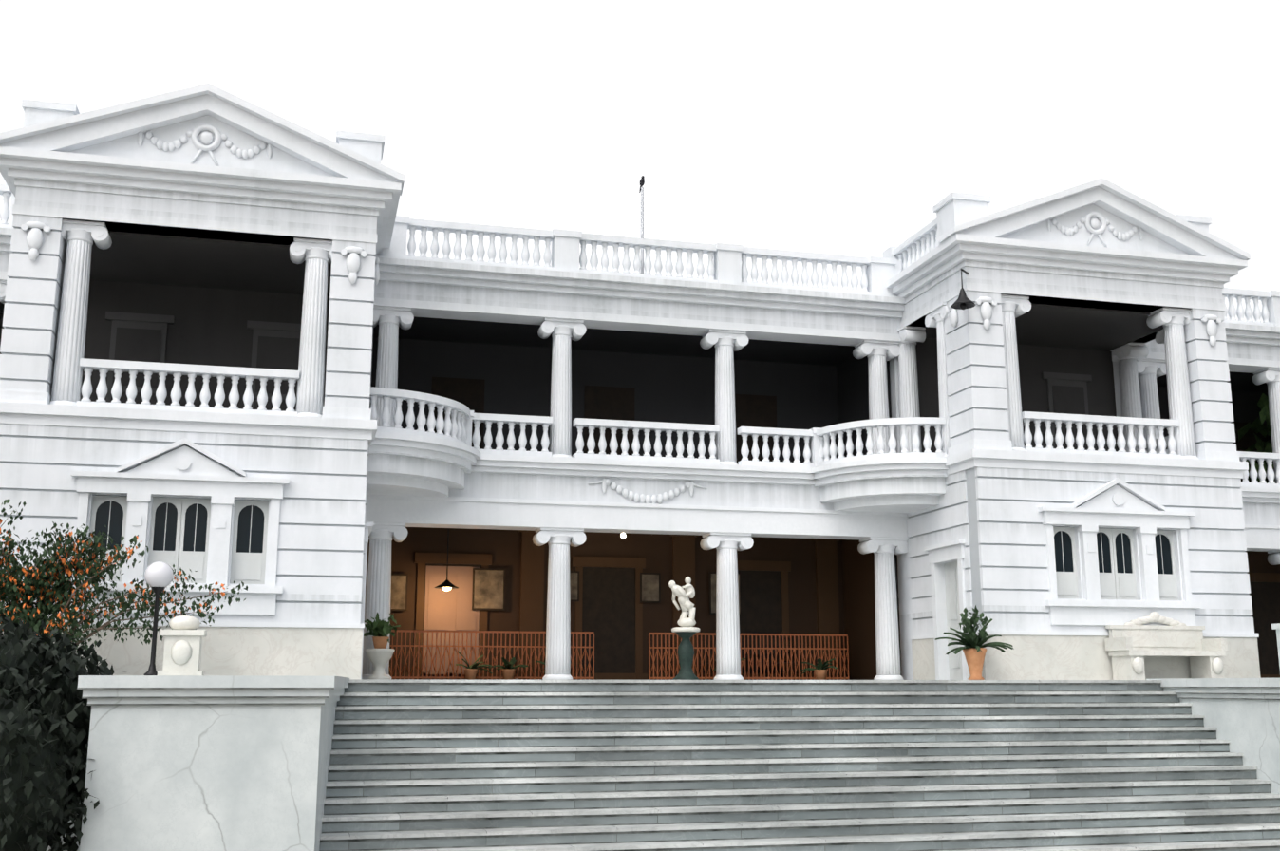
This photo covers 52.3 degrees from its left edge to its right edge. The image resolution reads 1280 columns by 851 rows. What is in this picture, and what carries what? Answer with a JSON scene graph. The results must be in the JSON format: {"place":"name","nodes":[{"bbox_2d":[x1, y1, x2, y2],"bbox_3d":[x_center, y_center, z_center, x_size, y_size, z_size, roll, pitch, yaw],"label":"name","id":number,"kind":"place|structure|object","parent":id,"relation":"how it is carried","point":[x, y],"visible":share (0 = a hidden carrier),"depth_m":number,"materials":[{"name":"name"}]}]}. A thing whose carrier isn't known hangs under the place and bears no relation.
{"place":"outdoors","nodes":[
{"label":"outdoors","id":0,"kind":"place"},
{"bbox_2d":[0,301,4,354],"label":"verandah interior","id":1,"kind":"object","parent":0,"point":[2,306],"depth_m":27.50,"materials":[{"name":"white paint"}]},
{"bbox_2d":[0,252,10,271],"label":"verandah walls","id":2,"kind":"structure","parent":0,"point":[4,261],"depth_m":24.37,"materials":[{"name":"white paint"}]},
{"bbox_2d":[0,185,376,622],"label":"wing walls","id":3,"kind":"structure","parent":0,"point":[122,453],"depth_m":21.77,"materials":[{"name":"white paint"}]},
{"bbox_2d":[86,495,268,583],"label":"wing shutters","id":4,"kind":"object","parent":3,"relation":"in","point":[248,568],"visible":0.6,"depth_m":21.48,"materials":[{"name":"white wood"}]},
{"bbox_2d":[94,500,263,552],"bbox_3d":[-7.580,1.674,21.506,2.660,0.820,0.007,3,-12,-14],"label":"wing glass","id":5,"kind":"object","parent":4,"relation":"in","point":[244,529],"visible":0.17,"depth_m":21.51,"materials":[{"name":"black glass"}]},
{"bbox_2d":[2,625,362,678],"bbox_3d":[-7.910,3.943,22.380,6.010,0.850,3.045,3,-12,-14],"label":"wall base","id":6,"kind":"object","parent":3,"relation":"attached to","point":[272,650],"visible":0.54,"depth_m":21.26,"materials":[{"name":"white paint"}]},
{"bbox_2d":[0,226,373,627],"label":"wall grooves","id":7,"kind":"object","parent":3,"relation":"attached to","point":[280,523],"visible":0.04,"depth_m":21.73,"materials":[{"name":"grey paint"}]},
{"bbox_2d":[422,564,480,679],"bbox_3d":[-4.134,4.341,28.613,1.200,2.500,0.035,3,-12,-14],"label":"lit doorway","id":8,"kind":"structure","parent":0,"point":[451,610],"depth_m":28.63,"materials":[{"name":"beige paint"}]},
{"bbox_2d":[464,668,477,679],"bbox_3d":[-3.496,5.148,26.880,0.300,0.240,0.285,3,-12,-14],"label":"flower pot","id":9,"kind":"object","parent":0,"point":[470,673],"visible":0.85,"depth_m":26.78,"materials":[{"name":"orange ceramic"}]},
{"bbox_2d":[455,651,492,673],"bbox_3d":[-3.398,4.886,26.870,0.780,0.466,0.678,3,-12,-14],"label":"potted plant","id":10,"kind":"object","parent":9,"relation":"in","point":[476,665],"visible":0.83,"depth_m":26.91,"materials":[{"name":"green plant"}]},
{"bbox_2d":[502,669,515,679],"bbox_3d":[-2.733,5.196,27.120,0.300,0.240,0.285,3,-12,-14],"label":"flower pot","id":11,"kind":"object","parent":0,"point":[508,674],"visible":0.83,"depth_m":27.02,"materials":[{"name":"orange ceramic"}]},
{"bbox_2d":[491,657,528,670],"bbox_3d":[-2.725,4.967,27.125,0.781,0.311,0.738,3,-12,-14],"label":"potted plant","id":12,"kind":"object","parent":11,"relation":"in","point":[509,665],"visible":0.88,"depth_m":27.08,"materials":[{"name":"green plant"}]},
{"bbox_2d":[374,280,900,509],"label":"verandah walls","id":13,"kind":"structure","parent":0,"point":[523,486],"depth_m":26.90,"materials":[{"name":"white paint"}]},
{"bbox_2d":[0,0,1279,322],"label":"sky","id":14,"kind":"structure","parent":0,"point":[838,127],"materials":[{"name":"white"}]},
{"bbox_2d":[319,679,1279,850],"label":"stair risers","id":15,"kind":"object","parent":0,"point":[407,843],"visible":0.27,"depth_m":18.95,"materials":[{"name":"grey stone"}]},
{"bbox_2d":[320,678,1279,850],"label":"stair treads","id":16,"kind":"object","parent":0,"point":[751,841],"visible":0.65,"depth_m":18.64,"materials":[{"name":"white stone"}]},
{"bbox_2d":[813,669,827,679],"bbox_3d":[3.945,5.455,28.425,0.300,0.240,0.285,3,-12,-14],"label":"flower pot","id":17,"kind":"object","parent":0,"point":[820,674],"visible":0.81,"depth_m":28.33,"materials":[{"name":"orange ceramic"}]},
{"bbox_2d":[799,658,837,673],"bbox_3d":[3.914,5.236,28.384,0.744,0.338,0.702,3,-12,-14],"label":"potted plant","id":18,"kind":"object","parent":17,"relation":"in","point":[819,666],"visible":0.88,"depth_m":28.41,"materials":[{"name":"green plant"}]},
{"bbox_2d":[937,367,1091,448],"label":"wing loggia doors","id":19,"kind":"structure","parent":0,"point":[1065,379],"depth_m":29.83,"materials":[{"name":"black wood"}]},
{"bbox_2d":[889,265,1254,679],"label":"wing walls","id":20,"kind":"structure","parent":0,"point":[909,587],"depth_m":26.01,"materials":[{"name":"white paint"}]},
{"bbox_2d":[944,527,1178,679],"bbox_3d":[8.440,3.612,26.102,4.260,2.950,1.680,3,-12,-14],"label":"door and windows","id":21,"kind":"structure","parent":20,"relation":"in","point":[1114,583],"depth_m":25.74,"materials":[{"name":"white wood"}]},
{"bbox_2d":[882,177,1259,679],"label":"wing trim","id":22,"kind":"structure","parent":20,"relation":"attached to","point":[1101,228],"depth_m":26.36,"materials":[{"name":"white paint"}]},
{"bbox_2d":[950,268,976,309],"bbox_3d":[6.351,-2.676,25.593,0.523,0.847,0.470,3,-12,-14],"label":"lamp","id":23,"kind":"object","parent":22,"relation":"attached to","point":[963,301],"visible":1,"depth_m":25.50,"materials":[{"name":"black metal"}]},
{"bbox_2d":[915,303,1163,452],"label":"balcony back wall","id":24,"kind":"structure","parent":22,"relation":"on","point":[1064,339],"depth_m":29.55,"materials":[{"name":"black paint"}]},
{"bbox_2d":[908,301,1251,637],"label":"wall grooves","id":25,"kind":"object","parent":20,"relation":"attached to","point":[975,567],"visible":0.08,"depth_m":25.41,"materials":[{"name":"grey paint"}]},
{"bbox_2d":[911,634,1261,679],"bbox_3d":[8.996,4.778,26.580,6.010,0.850,3.045,3,-12,-14],"label":"wall base","id":26,"kind":"object","parent":20,"relation":"attached to","point":[1058,657],"visible":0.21,"depth_m":24.93,"materials":[{"name":"white paint"}]},
{"bbox_2d":[1054,530,1172,574],"bbox_3d":[9.325,2.509,25.706,2.660,0.820,0.007,3,-12,-14],"label":"wing glass","id":27,"kind":"object","parent":20,"relation":"in","point":[1067,563],"visible":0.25,"depth_m":25.70,"materials":[{"name":"black glass"}]},
{"bbox_2d":[1146,338,1279,525],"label":"verandah walls","id":28,"kind":"structure","parent":0,"point":[1261,513],"depth_m":30.29,"materials":[{"name":"white paint"}]},
{"bbox_2d":[1156,371,1274,470],"bbox_3d":[15.320,0.263,32.999,9.000,3.450,3.450,3,-12,-14],"label":"upper verandah interior","id":29,"kind":"object","parent":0,"point":[1247,392],"visible":0.04,"depth_m":34.72,"materials":[{"name":"black"}]},
{"bbox_2d":[1230,421,1279,674],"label":"verandah doors","id":30,"kind":"structure","parent":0,"point":[1266,604],"depth_m":33.79,"materials":[{"name":"brown wood"}]},
{"bbox_2d":[1247,572,1279,677],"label":"ochre verandah trim","id":31,"kind":"structure","parent":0,"point":[1265,576],"depth_m":33.88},
{"bbox_2d":[1271,622,1279,668],"bbox_3d":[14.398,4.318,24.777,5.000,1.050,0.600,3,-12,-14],"label":"urn","id":32,"kind":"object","parent":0,"point":[1276,627],"depth_m":24.42,"materials":[{"name":"stone"}]},
{"label":"ground","id":33,"kind":"structure","parent":0,"visible":0},
{"bbox_2d":[0,613,125,850],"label":"hedge foliage","id":34,"kind":"object","parent":33,"relation":"on","point":[45,715],"visible":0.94,"depth_m":14.44,"materials":[{"name":"green plant"}]},
{"bbox_2d":[46,801,83,850],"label":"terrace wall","id":35,"kind":"structure","parent":33,"relation":"on","point":[72,835],"depth_m":18.00,"materials":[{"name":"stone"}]},
{"bbox_2d":[76,675,349,850],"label":"stair pedestal","id":36,"kind":"object","parent":33,"relation":"on","point":[209,762],"visible":0.94,"depth_m":14.93,"materials":[{"name":"stone"}]},
{"bbox_2d":[143,561,173,675],"bbox_3d":[-7.045,2.815,18.959,0.400,1.670,0.400,3,-12,-14],"label":"globe lamp post","id":37,"kind":"object","parent":36,"relation":"on","point":[159,575],"visible":0.92,"depth_m":18.93,"materials":[{"name":"white glass"}]},
{"bbox_2d":[157,615,207,675],"bbox_3d":[-6.622,3.212,18.880,0.600,0.920,0.508,3,-12,-14],"label":"stone pedestal","id":38,"kind":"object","parent":36,"relation":"on","point":[182,647],"depth_m":18.68,"materials":[{"name":"white stone"}]},
{"bbox_2d":[1146,677,1279,793],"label":"stair pedestal","id":39,"kind":"object","parent":33,"relation":"on","point":[1242,715],"visible":0.38,"depth_m":20.68,"materials":[{"name":"stone"}]},
{"bbox_2d":[1238,393,1275,483],"bbox_3d":[18.761,3.240,32.090,8.572,10.954,8.579,3,-12,-14],"label":"tree","id":40,"kind":"object","parent":33,"relation":"on","point":[1256,425],"visible":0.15,"depth_m":33.63,"materials":[{"name":"green plant"}]},
{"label":"terrace floor","id":41,"kind":"structure","parent":0,"visible":0},
{"bbox_2d":[0,183,15,303],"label":"verandah trim","id":42,"kind":"structure","parent":41,"relation":"on","point":[6,214],"depth_m":24.37,"materials":[{"name":"white paint"}]},
{"bbox_2d":[0,498,247,653],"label":"shrub","id":43,"kind":"object","parent":41,"relation":"on","point":[9,589],"depth_m":19.35,"materials":[{"name":"green plant"}]},
{"bbox_2d":[0,83,404,678],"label":"wing trim","id":44,"kind":"structure","parent":41,"relation":"on","point":[207,142],"depth_m":22.07,"materials":[{"name":"white paint"}]},
{"bbox_2d":[80,230,331,411],"bbox_3d":[-8.022,-1.429,23.899,5.120,3.220,2.970,3,-12,-14],"label":"loggia","id":45,"kind":"object","parent":44,"relation":"on","point":[213,296],"visible":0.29,"depth_m":25.11,"materials":[{"name":"black paint"}]},
{"bbox_2d":[105,311,301,409],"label":"wing loggia doors","id":46,"kind":"structure","parent":45,"relation":"in","point":[131,320],"depth_m":25.12,"materials":[{"name":"black wood"}]},
{"bbox_2d":[365,648,395,678],"bbox_3d":[-4.838,4.443,24.201,0.540,0.580,0.526,3,-12,-14],"label":"urn stand","id":47,"kind":"object","parent":41,"relation":"on","point":[379,658],"visible":0.92,"depth_m":24.07,"materials":[{"name":"stone"}]},
{"bbox_2d":[371,636,389,648],"bbox_3d":[-4.838,4.060,24.277,0.340,0.240,0.340,3,-12,-14],"label":"plant pot","id":48,"kind":"object","parent":47,"relation":"on","point":[380,642],"visible":0.88,"depth_m":24.17,"materials":[{"name":"ceramic"}]},
{"bbox_2d":[363,612,400,642],"bbox_3d":[-4.931,3.802,24.346,0.789,0.628,0.749,8,-14,-35],"label":"potted plant","id":49,"kind":"object","parent":48,"relation":"on","point":[378,627],"visible":0.83,"depth_m":24.26,"materials":[{"name":"green plant"}]},
{"bbox_2d":[361,215,908,679],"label":"building facade","id":50,"kind":"structure","parent":41,"relation":"on","point":[559,527],"depth_m":26.86,"materials":[{"name":"white paint"}]},
{"bbox_2d":[367,386,480,497],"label":"curved balcony","id":51,"kind":"structure","parent":50,"relation":"attached to","point":[411,461],"depth_m":24.12,"materials":[{"name":"white paint"}]},
{"bbox_2d":[369,327,887,408],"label":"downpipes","id":52,"kind":"object","parent":50,"relation":"attached to","point":[371,364],"visible":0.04,"depth_m":26.31,"materials":[{"name":"white metal"}]},
{"bbox_2d":[370,316,891,462],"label":"balcony back wall","id":53,"kind":"structure","parent":50,"relation":"in","point":[668,377],"depth_m":30.53,"materials":[{"name":"black paint"}]},
{"bbox_2d":[640,186,643,274],"bbox_3d":[0.047,-4.065,28.153,0.185,2.330,0.185,8,-14,-36],"label":"flagpole","id":54,"kind":"object","parent":50,"relation":"on","point":[642,228],"visible":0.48,"depth_m":28.18,"materials":[{"name":"white metal"}]},
{"bbox_2d":[639,175,644,192],"bbox_3d":[0.038,-5.273,28.430,0.110,0.282,0.376,3,-12,-14],"label":"bird","id":55,"kind":"object","parent":54,"relation":"attached to","point":[642,180],"visible":1,"depth_m":28.36},
{"bbox_2d":[587,476,707,503],"bbox_3d":[0.170,1.357,26.581,2.505,0.540,0.087,3,-12,-14],"label":"garland relief","id":56,"kind":"object","parent":50,"relation":"attached to","point":[647,498],"visible":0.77,"depth_m":26.52,"materials":[{"name":"white paint"}]},
{"bbox_2d":[811,416,948,512],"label":"curved balcony","id":57,"kind":"structure","parent":50,"relation":"attached to","point":[893,480],"depth_m":26.48,"materials":[{"name":"white paint"}]},
{"bbox_2d":[894,554,901,675],"bbox_3d":[5.434,3.959,27.917,0.119,3.023,0.392,-9,-14,39],"label":"drainpipe","id":58,"kind":"object","parent":50,"relation":"attached to","point":[895,567],"visible":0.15,"depth_m":28.04,"materials":[{"name":"metal"}]},
{"bbox_2d":[388,527,902,679],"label":"wall","id":59,"kind":"structure","parent":41,"relation":"on","point":[856,575],"depth_m":29.86,"materials":[{"name":"brown paint"}]},
{"bbox_2d":[434,527,458,590],"bbox_3d":[-4.109,2.463,27.886,0.520,2.140,0.507,3,-12,-14],"label":"pendant lamp","id":60,"kind":"object","parent":59,"relation":"hanging from","point":[446,585],"visible":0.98,"depth_m":27.65,"materials":[{"name":"black metal"}]},
{"bbox_2d":[390,567,741,615],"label":"picture frames","id":61,"kind":"structure","parent":59,"relation":"attached to","point":[577,599],"depth_m":29.34,"materials":[{"name":"brown wood"}]},
{"bbox_2d":[390,569,740,613],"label":"framed pictures","id":62,"kind":"object","parent":61,"relation":"in","point":[489,589],"visible":0.75,"depth_m":28.90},
{"bbox_2d":[421,376,782,673],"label":"doors","id":63,"kind":"structure","parent":59,"relation":"in","point":[609,607],"depth_m":30.14,"materials":[{"name":"brown wood"}]},
{"bbox_2d":[363,529,847,679],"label":"ochre verandah trim","id":64,"kind":"structure","parent":59,"relation":"attached to","point":[532,588],"depth_m":29.57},
{"bbox_2d":[388,629,848,679],"bbox_3d":[-0.395,4.990,28.133,10.522,1.040,0.030,3,-12,-14],"label":"railing","id":65,"kind":"object","parent":59,"relation":"attached to","point":[509,647],"visible":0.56,"depth_m":28.01,"materials":[{"name":"brown"}]},
{"bbox_2d":[742,653,767,679],"bbox_3d":[2.608,5.469,29.444,0.600,0.610,0.600,3,-12,-14],"label":"table","id":66,"kind":"object","parent":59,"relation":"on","point":[754,654],"visible":0.46,"depth_m":29.38,"materials":[{"name":"brown wood"}]},
{"bbox_2d":[673,631,698,679],"bbox_3d":[0.919,4.621,26.073,0.520,0.960,0.520,3,-12,-14],"label":"statue pedestal","id":67,"kind":"object","parent":41,"relation":"on","point":[686,652],"visible":0.96,"depth_m":25.95,"materials":[{"name":"green stone"}]},
{"bbox_2d":[668,576,699,632],"bbox_3d":[0.919,3.603,26.276,0.571,1.115,0.580,-8,-14,35],"label":"marble statue","id":68,"kind":"object","parent":67,"relation":"on","point":[686,623],"visible":0.94,"depth_m":26.20,"materials":[{"name":"white stone"}]},
{"bbox_2d":[765,637,796,679],"bbox_3d":[3.213,5.342,29.731,0.540,0.972,0.500,8,-14,-33],"label":"chair","id":69,"kind":"object","parent":41,"relation":"on","point":[784,638],"visible":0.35,"depth_m":29.65,"materials":[{"name":"brown wood"}]},
{"bbox_2d":[962,647,986,679],"bbox_3d":[6.154,4.382,23.897,0.440,0.580,0.429,3,-12,-14],"label":"plant pot","id":70,"kind":"object","parent":41,"relation":"on","point":[974,659],"visible":0.9,"depth_m":23.78,"materials":[{"name":"ceramic"}]},
{"bbox_2d":[935,604,1014,654],"bbox_3d":[6.167,3.769,24.040,1.414,0.923,1.202,3,-12,-14],"label":"potted plant","id":71,"kind":"object","parent":70,"relation":"on","point":[969,636],"visible":0.92,"depth_m":23.94,"materials":[{"name":"green plant"}]},
{"bbox_2d":[1104,611,1227,679],"bbox_3d":[10.081,4.213,24.942,2.200,1.320,0.747,3,-12,-14],"label":"marble bench","id":72,"kind":"object","parent":41,"relation":"on","point":[1130,645],"visible":1,"depth_m":25.03,"materials":[{"name":"white stone"}]},
{"bbox_2d":[1136,287,1279,564],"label":"building wing","id":73,"kind":"structure","parent":41,"relation":"on","point":[1151,369],"depth_m":30.59,"materials":[{"name":"white paint"}]},
{"bbox_2d":[1245,550,1279,573],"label":"ochre verandah walls","id":74,"kind":"structure","parent":41,"relation":"on","point":[1257,562],"depth_m":34.07,"materials":[{"name":"brown paint"}]}
]}

